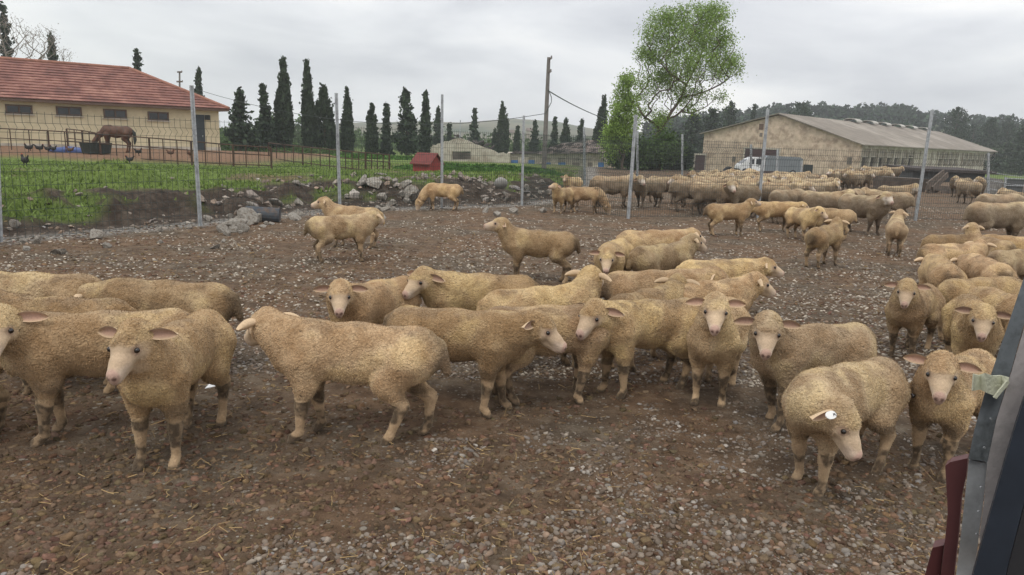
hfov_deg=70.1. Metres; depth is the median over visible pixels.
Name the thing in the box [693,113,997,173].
stone barn
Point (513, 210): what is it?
rock
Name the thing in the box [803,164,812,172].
doorway
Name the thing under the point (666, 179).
sheep
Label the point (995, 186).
concrete block
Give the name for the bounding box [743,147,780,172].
door
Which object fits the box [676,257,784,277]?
sheep
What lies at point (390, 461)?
straw
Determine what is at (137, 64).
pine tree
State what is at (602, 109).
cypress tree
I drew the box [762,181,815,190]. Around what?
sheep
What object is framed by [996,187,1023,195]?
sheep
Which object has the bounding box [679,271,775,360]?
sheep
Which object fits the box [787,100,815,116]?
pine tree
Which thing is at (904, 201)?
sheep
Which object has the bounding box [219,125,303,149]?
undergrowth
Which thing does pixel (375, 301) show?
sheep
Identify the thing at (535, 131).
pine tree
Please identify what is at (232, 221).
rock
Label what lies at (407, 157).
weeds
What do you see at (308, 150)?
weeds
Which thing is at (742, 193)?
sheep
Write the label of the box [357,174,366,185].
rock
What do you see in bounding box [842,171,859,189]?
sheep
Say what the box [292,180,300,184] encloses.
rock
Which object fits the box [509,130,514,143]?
distant house
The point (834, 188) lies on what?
sheep
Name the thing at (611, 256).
sheep
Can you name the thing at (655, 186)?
sheep
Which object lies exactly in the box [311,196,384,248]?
sheep
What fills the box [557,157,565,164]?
window
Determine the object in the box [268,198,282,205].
rock
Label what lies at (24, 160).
hen
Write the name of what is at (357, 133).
undergrowth
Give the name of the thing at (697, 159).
door
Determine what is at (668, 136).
shrub
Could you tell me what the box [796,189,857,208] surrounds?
sheep
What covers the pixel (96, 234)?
rock
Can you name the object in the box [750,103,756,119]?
pine tree
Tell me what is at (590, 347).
sheep
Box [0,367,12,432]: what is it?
sheep
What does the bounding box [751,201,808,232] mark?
sheep
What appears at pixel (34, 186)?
grass
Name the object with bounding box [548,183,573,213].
sheep
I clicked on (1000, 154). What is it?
undergrowth
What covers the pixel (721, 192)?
sheep
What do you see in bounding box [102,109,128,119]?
window
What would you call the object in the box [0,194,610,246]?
gravel
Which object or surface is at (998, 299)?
sheep
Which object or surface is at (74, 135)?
paddock railing
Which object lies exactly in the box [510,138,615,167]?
ruined house
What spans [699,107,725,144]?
pine tree
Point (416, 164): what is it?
animal hut
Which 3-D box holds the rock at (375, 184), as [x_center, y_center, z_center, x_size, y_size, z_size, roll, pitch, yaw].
[-3.486,-2.624,18.508,0.381,0.211,0.451,-24,43,-19]
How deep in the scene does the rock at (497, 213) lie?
16.26 m
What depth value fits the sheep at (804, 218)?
13.51 m
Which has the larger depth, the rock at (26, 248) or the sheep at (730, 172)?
the sheep at (730, 172)
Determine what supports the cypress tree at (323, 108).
on the ground at (460, 394)
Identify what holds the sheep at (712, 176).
on the ground at (460, 394)
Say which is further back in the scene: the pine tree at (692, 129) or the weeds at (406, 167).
the pine tree at (692, 129)
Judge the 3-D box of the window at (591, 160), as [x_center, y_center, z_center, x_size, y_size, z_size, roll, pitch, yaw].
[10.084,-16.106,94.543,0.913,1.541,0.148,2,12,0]
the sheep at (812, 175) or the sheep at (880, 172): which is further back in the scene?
the sheep at (880, 172)
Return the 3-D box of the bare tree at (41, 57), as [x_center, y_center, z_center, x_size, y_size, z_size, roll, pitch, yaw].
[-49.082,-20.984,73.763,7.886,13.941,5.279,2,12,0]
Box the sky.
[0,0,1023,131]
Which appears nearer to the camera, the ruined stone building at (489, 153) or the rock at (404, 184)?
the rock at (404, 184)
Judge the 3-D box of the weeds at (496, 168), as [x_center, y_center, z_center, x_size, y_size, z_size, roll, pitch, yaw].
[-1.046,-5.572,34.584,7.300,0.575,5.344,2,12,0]
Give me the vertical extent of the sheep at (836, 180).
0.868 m
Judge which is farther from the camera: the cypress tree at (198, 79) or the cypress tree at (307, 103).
the cypress tree at (198, 79)
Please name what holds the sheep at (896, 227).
on the ground at (460, 394)
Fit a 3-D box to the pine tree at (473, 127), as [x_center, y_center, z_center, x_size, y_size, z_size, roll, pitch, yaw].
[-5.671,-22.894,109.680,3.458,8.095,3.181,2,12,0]
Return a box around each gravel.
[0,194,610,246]
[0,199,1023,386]
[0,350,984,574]
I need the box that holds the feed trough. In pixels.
[873,176,928,191]
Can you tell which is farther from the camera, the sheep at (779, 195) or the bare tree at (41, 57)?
the bare tree at (41, 57)
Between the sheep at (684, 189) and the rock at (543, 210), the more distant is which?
the sheep at (684, 189)
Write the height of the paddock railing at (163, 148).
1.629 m
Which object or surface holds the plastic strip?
attached to the livestock trailer
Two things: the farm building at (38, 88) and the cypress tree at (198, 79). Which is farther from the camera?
the cypress tree at (198, 79)
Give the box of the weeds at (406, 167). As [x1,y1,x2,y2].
[393,162,464,169]
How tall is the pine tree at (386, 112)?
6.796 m
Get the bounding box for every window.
[4,104,34,115]
[55,106,83,116]
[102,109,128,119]
[147,111,170,121]
[510,157,518,162]
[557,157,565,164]
[572,157,579,165]
[587,157,592,166]
[597,157,604,166]
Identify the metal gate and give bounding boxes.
[1003,177,1023,191]
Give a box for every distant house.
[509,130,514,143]
[526,128,531,142]
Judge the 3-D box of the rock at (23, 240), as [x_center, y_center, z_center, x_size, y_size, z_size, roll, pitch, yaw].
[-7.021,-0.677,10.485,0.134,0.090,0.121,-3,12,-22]
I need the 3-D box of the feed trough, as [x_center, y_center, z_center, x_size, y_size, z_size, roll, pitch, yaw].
[17.502,-4.684,32.982,1.981,0.620,1.050,2,12,0]
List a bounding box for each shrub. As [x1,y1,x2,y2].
[600,125,694,171]
[657,139,696,170]
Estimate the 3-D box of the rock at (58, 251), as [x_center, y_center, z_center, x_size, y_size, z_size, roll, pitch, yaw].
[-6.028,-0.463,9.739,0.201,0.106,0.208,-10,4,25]
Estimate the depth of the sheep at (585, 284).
5.30 m
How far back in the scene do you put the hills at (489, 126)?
581.95 m
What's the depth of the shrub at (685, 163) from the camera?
52.50 m
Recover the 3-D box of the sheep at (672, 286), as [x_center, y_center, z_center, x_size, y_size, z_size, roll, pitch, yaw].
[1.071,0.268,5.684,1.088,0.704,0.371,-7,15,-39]
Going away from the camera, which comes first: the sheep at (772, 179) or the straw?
the straw
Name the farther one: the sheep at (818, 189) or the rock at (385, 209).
the sheep at (818, 189)
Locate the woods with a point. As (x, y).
(902, 114)
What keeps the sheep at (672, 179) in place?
on the ground at (460, 394)
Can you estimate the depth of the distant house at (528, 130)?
234.93 m
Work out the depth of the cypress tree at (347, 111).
75.86 m
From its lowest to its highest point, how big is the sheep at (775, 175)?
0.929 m
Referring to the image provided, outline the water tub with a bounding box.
[79,142,111,153]
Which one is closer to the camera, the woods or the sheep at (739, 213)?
the sheep at (739, 213)
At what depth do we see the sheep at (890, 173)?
33.35 m
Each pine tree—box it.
[0,1,14,56]
[132,48,143,70]
[220,86,262,151]
[252,83,281,149]
[378,101,395,154]
[386,86,423,155]
[432,105,447,144]
[445,122,452,140]
[464,108,483,152]
[527,119,540,151]
[549,116,558,147]
[574,118,585,140]
[680,111,704,149]
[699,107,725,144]
[721,100,738,126]
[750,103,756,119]
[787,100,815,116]
[941,107,974,141]
[966,122,982,143]
[977,117,1004,151]
[997,115,1017,150]
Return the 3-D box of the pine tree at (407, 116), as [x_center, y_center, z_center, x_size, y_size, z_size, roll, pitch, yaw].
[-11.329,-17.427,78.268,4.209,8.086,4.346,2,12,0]
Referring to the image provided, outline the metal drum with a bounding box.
[246,206,280,222]
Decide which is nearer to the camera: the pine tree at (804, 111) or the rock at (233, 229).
the rock at (233, 229)
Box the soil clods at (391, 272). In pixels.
[0,212,1018,357]
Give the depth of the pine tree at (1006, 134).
184.55 m
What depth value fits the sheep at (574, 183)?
22.10 m
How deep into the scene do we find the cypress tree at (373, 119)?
79.90 m
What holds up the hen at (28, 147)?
on the ground at (460, 394)
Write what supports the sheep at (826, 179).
on the ground at (460, 394)
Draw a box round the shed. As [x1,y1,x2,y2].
[883,164,996,181]
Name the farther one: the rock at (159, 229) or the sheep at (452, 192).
the sheep at (452, 192)
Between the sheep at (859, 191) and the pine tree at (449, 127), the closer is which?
the sheep at (859, 191)
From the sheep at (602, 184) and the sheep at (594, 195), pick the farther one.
the sheep at (602, 184)
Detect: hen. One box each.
[21,153,28,165]
[25,144,33,151]
[33,144,43,150]
[125,155,134,161]
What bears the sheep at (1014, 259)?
on the ground at (460, 394)
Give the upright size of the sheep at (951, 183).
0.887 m
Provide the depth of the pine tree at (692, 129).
121.61 m
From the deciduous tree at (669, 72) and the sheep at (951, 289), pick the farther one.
the deciduous tree at (669, 72)
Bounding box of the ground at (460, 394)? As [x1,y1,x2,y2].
[0,146,1023,574]
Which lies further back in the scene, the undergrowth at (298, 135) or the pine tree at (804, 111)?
the pine tree at (804, 111)
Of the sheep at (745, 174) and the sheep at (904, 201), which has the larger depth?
the sheep at (745, 174)
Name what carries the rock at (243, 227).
on the ground at (460, 394)
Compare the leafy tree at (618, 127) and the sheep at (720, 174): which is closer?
the sheep at (720, 174)
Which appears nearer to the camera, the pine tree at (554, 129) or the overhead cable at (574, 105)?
the overhead cable at (574, 105)
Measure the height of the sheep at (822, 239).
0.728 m
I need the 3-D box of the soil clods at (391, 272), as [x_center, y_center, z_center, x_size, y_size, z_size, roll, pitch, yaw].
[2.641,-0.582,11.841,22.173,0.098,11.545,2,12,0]
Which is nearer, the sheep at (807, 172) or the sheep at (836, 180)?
the sheep at (836, 180)
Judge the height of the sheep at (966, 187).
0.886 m
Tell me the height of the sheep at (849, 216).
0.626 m
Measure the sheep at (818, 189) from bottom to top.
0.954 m
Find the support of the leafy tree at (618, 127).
on the ground at (460, 394)
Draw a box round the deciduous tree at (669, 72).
[631,0,756,168]
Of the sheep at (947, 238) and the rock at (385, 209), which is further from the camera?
the rock at (385, 209)
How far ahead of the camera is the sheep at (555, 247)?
8.76 m
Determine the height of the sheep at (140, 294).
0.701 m
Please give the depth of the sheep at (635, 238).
9.03 m
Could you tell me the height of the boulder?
0.323 m
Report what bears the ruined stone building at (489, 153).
on the ground at (460, 394)
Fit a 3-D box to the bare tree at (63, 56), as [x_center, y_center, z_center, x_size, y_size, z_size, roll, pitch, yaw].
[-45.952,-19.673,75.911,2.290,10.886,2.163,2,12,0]
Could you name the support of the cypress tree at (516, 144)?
on the ground at (460, 394)
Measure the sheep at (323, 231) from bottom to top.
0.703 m
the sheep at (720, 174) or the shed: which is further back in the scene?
the shed
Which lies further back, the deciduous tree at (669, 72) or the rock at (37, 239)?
the deciduous tree at (669, 72)
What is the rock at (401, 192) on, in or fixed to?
on the ground at (460, 394)
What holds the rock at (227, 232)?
on the ground at (460, 394)
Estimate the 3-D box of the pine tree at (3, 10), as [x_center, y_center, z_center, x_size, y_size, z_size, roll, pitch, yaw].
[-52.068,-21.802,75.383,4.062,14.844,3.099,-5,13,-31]
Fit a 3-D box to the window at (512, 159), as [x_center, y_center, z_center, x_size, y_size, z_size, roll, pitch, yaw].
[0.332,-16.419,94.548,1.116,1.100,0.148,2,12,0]
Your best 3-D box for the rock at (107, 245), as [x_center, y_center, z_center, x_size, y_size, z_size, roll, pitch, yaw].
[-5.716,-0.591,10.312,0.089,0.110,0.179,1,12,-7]
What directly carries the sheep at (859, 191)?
on the ground at (460, 394)
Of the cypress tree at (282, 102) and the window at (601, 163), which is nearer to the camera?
the cypress tree at (282, 102)
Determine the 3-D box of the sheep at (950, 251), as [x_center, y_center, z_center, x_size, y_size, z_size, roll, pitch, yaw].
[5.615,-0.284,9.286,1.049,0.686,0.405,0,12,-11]
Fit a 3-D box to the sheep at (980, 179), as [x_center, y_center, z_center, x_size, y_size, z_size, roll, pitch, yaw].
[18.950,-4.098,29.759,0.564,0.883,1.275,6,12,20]
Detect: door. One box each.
[196,115,205,149]
[693,153,706,170]
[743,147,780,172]
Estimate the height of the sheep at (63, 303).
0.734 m
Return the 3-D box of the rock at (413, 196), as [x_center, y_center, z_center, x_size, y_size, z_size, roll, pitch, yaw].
[-2.558,-2.380,18.460,0.418,0.412,0.354,-15,15,-32]
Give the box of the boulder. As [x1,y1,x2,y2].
[494,177,507,188]
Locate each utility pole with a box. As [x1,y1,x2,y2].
[176,70,182,86]
[542,56,551,167]
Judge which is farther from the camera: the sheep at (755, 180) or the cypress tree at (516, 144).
the cypress tree at (516, 144)
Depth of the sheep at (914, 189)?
19.81 m
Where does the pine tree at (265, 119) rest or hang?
on the ground at (460, 394)
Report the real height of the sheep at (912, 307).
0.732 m
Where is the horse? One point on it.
(113, 129)
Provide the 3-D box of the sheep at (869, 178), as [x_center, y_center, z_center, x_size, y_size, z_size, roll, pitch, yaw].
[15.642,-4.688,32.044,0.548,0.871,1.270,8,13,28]
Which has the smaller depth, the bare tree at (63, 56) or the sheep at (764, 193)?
the sheep at (764, 193)
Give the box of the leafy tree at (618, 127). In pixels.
[593,66,641,168]
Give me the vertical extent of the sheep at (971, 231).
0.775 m
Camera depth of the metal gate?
31.96 m
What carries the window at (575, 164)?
in the ruined house at (515, 156)
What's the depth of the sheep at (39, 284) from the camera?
5.03 m
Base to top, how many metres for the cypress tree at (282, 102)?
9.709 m
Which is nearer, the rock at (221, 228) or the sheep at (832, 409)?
the sheep at (832, 409)
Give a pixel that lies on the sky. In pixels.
(943, 56)
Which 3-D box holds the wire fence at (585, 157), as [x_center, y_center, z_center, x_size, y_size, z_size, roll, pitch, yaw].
[8.328,-6.138,34.453,3.579,2.253,35.499,9,13,31]
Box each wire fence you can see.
[0,85,1023,241]
[523,127,802,203]
[987,153,1023,193]
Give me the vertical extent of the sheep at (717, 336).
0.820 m
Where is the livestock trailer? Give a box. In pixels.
[925,279,1023,574]
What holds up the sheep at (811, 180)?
on the ground at (460, 394)
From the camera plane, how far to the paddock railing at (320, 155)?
34.40 m
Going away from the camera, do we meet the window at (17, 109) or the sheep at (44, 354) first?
the sheep at (44, 354)
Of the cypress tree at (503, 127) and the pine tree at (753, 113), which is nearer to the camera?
the cypress tree at (503, 127)
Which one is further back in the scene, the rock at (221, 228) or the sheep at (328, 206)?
the rock at (221, 228)
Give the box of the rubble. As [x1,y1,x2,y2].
[2,170,558,227]
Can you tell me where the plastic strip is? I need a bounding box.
[972,373,1009,398]
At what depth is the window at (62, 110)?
45.27 m
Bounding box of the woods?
[640,100,1023,152]
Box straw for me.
[0,227,968,574]
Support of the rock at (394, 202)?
on the ground at (460, 394)
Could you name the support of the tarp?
on the ground at (460, 394)
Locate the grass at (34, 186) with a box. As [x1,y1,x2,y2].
[0,158,576,224]
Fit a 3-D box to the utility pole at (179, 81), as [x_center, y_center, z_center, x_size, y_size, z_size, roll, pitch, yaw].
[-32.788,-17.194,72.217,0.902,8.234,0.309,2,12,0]
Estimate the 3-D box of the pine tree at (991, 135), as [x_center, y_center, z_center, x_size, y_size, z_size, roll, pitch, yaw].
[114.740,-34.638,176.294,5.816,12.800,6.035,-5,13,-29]
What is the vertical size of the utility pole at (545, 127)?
5.940 m
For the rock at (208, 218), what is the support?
on the ground at (460, 394)
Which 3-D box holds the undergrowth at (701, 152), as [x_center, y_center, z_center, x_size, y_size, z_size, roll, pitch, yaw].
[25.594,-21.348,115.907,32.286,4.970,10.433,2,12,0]
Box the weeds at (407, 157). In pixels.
[330,152,413,159]
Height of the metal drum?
0.348 m
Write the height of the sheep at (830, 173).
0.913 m
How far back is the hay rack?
31.81 m
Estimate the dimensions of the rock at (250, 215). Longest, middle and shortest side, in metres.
0.412 x 0.388 x 0.295 m
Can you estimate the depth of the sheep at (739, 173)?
26.81 m
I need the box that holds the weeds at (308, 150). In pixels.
[223,147,350,153]
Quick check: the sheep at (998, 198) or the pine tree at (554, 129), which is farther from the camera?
the pine tree at (554, 129)
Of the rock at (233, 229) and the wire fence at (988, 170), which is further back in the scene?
the wire fence at (988, 170)
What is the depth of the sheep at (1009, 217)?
13.55 m
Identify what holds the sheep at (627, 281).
on the ground at (460, 394)
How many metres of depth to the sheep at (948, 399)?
3.77 m
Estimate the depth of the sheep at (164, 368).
3.65 m
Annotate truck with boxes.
[735,155,802,172]
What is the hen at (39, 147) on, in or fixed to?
on the ground at (460, 394)
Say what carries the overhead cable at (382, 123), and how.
attached to the utility pole at (545, 127)
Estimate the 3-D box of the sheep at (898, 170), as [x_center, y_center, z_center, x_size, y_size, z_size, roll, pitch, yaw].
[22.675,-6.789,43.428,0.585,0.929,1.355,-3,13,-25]
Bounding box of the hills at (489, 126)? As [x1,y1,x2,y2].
[226,119,592,141]
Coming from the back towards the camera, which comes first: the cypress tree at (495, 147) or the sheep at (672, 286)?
the cypress tree at (495, 147)
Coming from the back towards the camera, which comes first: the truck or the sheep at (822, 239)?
the truck
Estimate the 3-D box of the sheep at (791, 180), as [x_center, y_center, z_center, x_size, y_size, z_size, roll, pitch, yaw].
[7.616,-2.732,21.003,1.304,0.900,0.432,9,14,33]
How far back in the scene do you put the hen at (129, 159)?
32.59 m
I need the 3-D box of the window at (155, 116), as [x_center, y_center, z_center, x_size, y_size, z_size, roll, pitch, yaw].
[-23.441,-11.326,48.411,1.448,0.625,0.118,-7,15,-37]
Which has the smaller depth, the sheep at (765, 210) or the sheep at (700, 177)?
the sheep at (765, 210)
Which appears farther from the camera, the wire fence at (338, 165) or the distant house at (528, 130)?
the distant house at (528, 130)
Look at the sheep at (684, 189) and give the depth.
18.70 m
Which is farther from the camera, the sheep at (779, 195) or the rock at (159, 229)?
the sheep at (779, 195)
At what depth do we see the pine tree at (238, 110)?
64.18 m
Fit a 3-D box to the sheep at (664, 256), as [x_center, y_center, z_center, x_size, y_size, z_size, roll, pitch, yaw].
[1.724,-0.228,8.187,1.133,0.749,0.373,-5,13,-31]
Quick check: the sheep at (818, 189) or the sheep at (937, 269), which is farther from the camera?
the sheep at (818, 189)
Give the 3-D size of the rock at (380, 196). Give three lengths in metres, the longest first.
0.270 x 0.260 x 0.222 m
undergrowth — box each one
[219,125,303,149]
[223,112,354,150]
[296,128,549,152]
[608,138,702,161]
[973,140,1023,175]
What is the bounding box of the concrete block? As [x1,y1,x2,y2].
[980,177,1003,193]
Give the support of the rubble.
on the ground at (460, 394)
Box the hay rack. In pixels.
[925,170,954,193]
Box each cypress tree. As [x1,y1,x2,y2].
[46,31,59,60]
[193,66,204,96]
[271,55,293,147]
[299,58,315,148]
[314,82,335,148]
[339,86,355,152]
[363,102,378,152]
[418,89,432,152]
[491,128,498,152]
[497,101,509,153]
[512,125,520,151]
[559,117,570,143]
[592,94,607,142]
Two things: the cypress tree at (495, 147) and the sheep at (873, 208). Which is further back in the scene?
the cypress tree at (495, 147)
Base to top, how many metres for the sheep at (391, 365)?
0.751 m
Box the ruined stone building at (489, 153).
[430,120,509,162]
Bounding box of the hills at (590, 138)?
[457,121,1017,172]
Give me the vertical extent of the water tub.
0.520 m
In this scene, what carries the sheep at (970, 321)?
on the ground at (460, 394)
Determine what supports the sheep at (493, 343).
on the ground at (460, 394)
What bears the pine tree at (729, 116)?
on the ground at (460, 394)
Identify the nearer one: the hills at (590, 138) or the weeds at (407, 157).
the weeds at (407, 157)
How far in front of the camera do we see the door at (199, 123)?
50.20 m
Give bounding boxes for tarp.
[49,146,81,151]
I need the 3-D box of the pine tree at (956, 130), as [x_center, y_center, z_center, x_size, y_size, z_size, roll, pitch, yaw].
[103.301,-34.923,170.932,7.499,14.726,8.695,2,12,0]
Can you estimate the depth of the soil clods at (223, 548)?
3.42 m
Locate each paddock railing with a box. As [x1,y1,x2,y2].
[0,128,271,167]
[66,128,95,146]
[268,142,389,169]
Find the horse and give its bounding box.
[92,125,136,152]
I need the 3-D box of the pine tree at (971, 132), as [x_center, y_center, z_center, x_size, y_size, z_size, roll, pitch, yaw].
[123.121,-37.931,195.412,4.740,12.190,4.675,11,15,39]
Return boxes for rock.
[9,219,20,226]
[19,238,28,242]
[23,246,29,250]
[32,236,41,243]
[50,249,67,253]
[89,229,104,239]
[102,243,111,247]
[154,226,162,231]
[203,215,212,221]
[216,224,227,232]
[223,230,230,235]
[224,218,247,226]
[227,227,238,232]
[237,207,259,225]
[237,223,249,231]
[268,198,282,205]
[288,212,300,219]
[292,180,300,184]
[294,199,302,204]
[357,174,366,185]
[366,177,381,188]
[376,193,386,199]
[380,206,389,211]
[388,199,396,205]
[397,191,404,197]
[400,179,411,187]
[403,185,418,200]
[493,211,500,216]
[509,207,517,213]
[540,207,546,212]
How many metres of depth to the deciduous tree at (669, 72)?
47.49 m
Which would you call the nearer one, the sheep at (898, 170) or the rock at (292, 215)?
the rock at (292, 215)
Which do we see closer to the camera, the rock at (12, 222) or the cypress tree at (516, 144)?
the rock at (12, 222)
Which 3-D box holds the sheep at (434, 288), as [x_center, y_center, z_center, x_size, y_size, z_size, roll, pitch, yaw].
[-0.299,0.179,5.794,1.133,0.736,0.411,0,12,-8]
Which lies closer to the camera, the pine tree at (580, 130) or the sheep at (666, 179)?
the sheep at (666, 179)
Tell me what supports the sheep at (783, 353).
on the ground at (460, 394)
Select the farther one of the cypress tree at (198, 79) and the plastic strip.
the cypress tree at (198, 79)
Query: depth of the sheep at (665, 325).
4.88 m
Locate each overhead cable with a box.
[196,89,544,124]
[548,90,604,118]
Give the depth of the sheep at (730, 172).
26.16 m
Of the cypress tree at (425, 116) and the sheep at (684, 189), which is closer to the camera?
the sheep at (684, 189)
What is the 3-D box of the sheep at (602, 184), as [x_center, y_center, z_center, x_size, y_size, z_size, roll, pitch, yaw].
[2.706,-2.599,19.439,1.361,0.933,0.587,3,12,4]
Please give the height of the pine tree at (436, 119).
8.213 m
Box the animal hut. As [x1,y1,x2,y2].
[410,152,444,171]
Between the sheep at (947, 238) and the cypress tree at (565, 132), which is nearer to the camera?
the sheep at (947, 238)
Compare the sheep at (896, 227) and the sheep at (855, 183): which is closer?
the sheep at (896, 227)
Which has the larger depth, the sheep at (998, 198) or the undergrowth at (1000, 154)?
the undergrowth at (1000, 154)
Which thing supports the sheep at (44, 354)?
on the ground at (460, 394)
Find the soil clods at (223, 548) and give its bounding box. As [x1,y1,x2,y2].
[0,356,986,574]
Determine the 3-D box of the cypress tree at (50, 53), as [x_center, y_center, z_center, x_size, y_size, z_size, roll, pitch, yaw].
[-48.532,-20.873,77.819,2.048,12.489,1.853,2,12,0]
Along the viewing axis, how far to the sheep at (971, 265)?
7.79 m
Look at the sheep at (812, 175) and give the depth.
28.10 m
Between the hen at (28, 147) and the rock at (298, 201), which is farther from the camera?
the hen at (28, 147)
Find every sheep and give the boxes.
[0,271,101,296]
[0,288,135,395]
[0,303,190,446]
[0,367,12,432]
[74,277,243,322]
[98,308,237,471]
[236,306,451,445]
[303,209,383,262]
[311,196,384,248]
[313,275,421,323]
[383,305,566,418]
[402,265,539,310]
[415,182,463,210]
[476,264,611,367]
[483,217,580,283]
[490,302,637,405]
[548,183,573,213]
[560,175,582,187]
[570,186,610,214]
[576,297,699,399]
[588,173,636,207]
[589,237,633,274]
[600,266,727,299]
[608,273,699,371]
[616,227,705,247]
[626,233,706,270]
[633,175,665,207]
[649,174,679,203]
[667,175,717,206]
[668,180,715,211]
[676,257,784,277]
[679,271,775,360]
[685,291,750,408]
[686,170,706,177]
[688,181,738,214]
[693,175,719,206]
[703,198,760,236]
[704,173,722,178]
[714,169,734,175]
[715,172,739,176]
[722,180,762,216]
[723,173,754,178]
[724,177,770,183]
[733,168,750,175]
[733,309,877,433]
[742,180,790,214]
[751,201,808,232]
[754,175,786,181]
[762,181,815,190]
[768,188,804,223]
[771,172,783,179]
[771,178,795,182]
[780,356,915,497]
[781,171,810,173]
[782,174,823,182]
[785,206,827,241]
[792,178,824,191]
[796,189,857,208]
[803,177,833,180]
[804,217,849,268]
[805,173,819,178]
[805,207,856,239]
[810,180,840,191]
[825,178,841,190]
[826,169,840,179]
[837,191,894,235]
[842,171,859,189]
[842,188,864,222]
[843,170,864,188]
[861,187,914,220]
[863,171,874,188]
[872,169,887,180]
[877,183,918,196]
[883,171,894,176]
[884,277,946,356]
[885,166,904,175]
[885,209,908,256]
[903,348,995,483]
[914,253,967,286]
[915,239,996,262]
[920,234,967,247]
[937,275,1022,340]
[941,293,1010,355]
[949,175,972,196]
[951,253,1017,278]
[954,179,982,204]
[961,222,1016,254]
[962,201,1023,236]
[968,285,1023,370]
[972,176,986,197]
[975,193,1023,202]
[984,234,1023,248]
[987,249,1023,279]
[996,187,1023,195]
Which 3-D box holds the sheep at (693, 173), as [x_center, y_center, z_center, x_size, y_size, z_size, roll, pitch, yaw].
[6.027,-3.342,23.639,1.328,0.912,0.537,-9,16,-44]
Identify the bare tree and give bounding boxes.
[0,15,63,59]
[57,49,71,61]
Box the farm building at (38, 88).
[0,56,229,150]
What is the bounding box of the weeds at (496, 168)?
[443,162,564,175]
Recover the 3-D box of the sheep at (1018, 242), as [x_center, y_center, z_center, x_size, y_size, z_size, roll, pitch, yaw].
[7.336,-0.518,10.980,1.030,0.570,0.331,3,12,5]

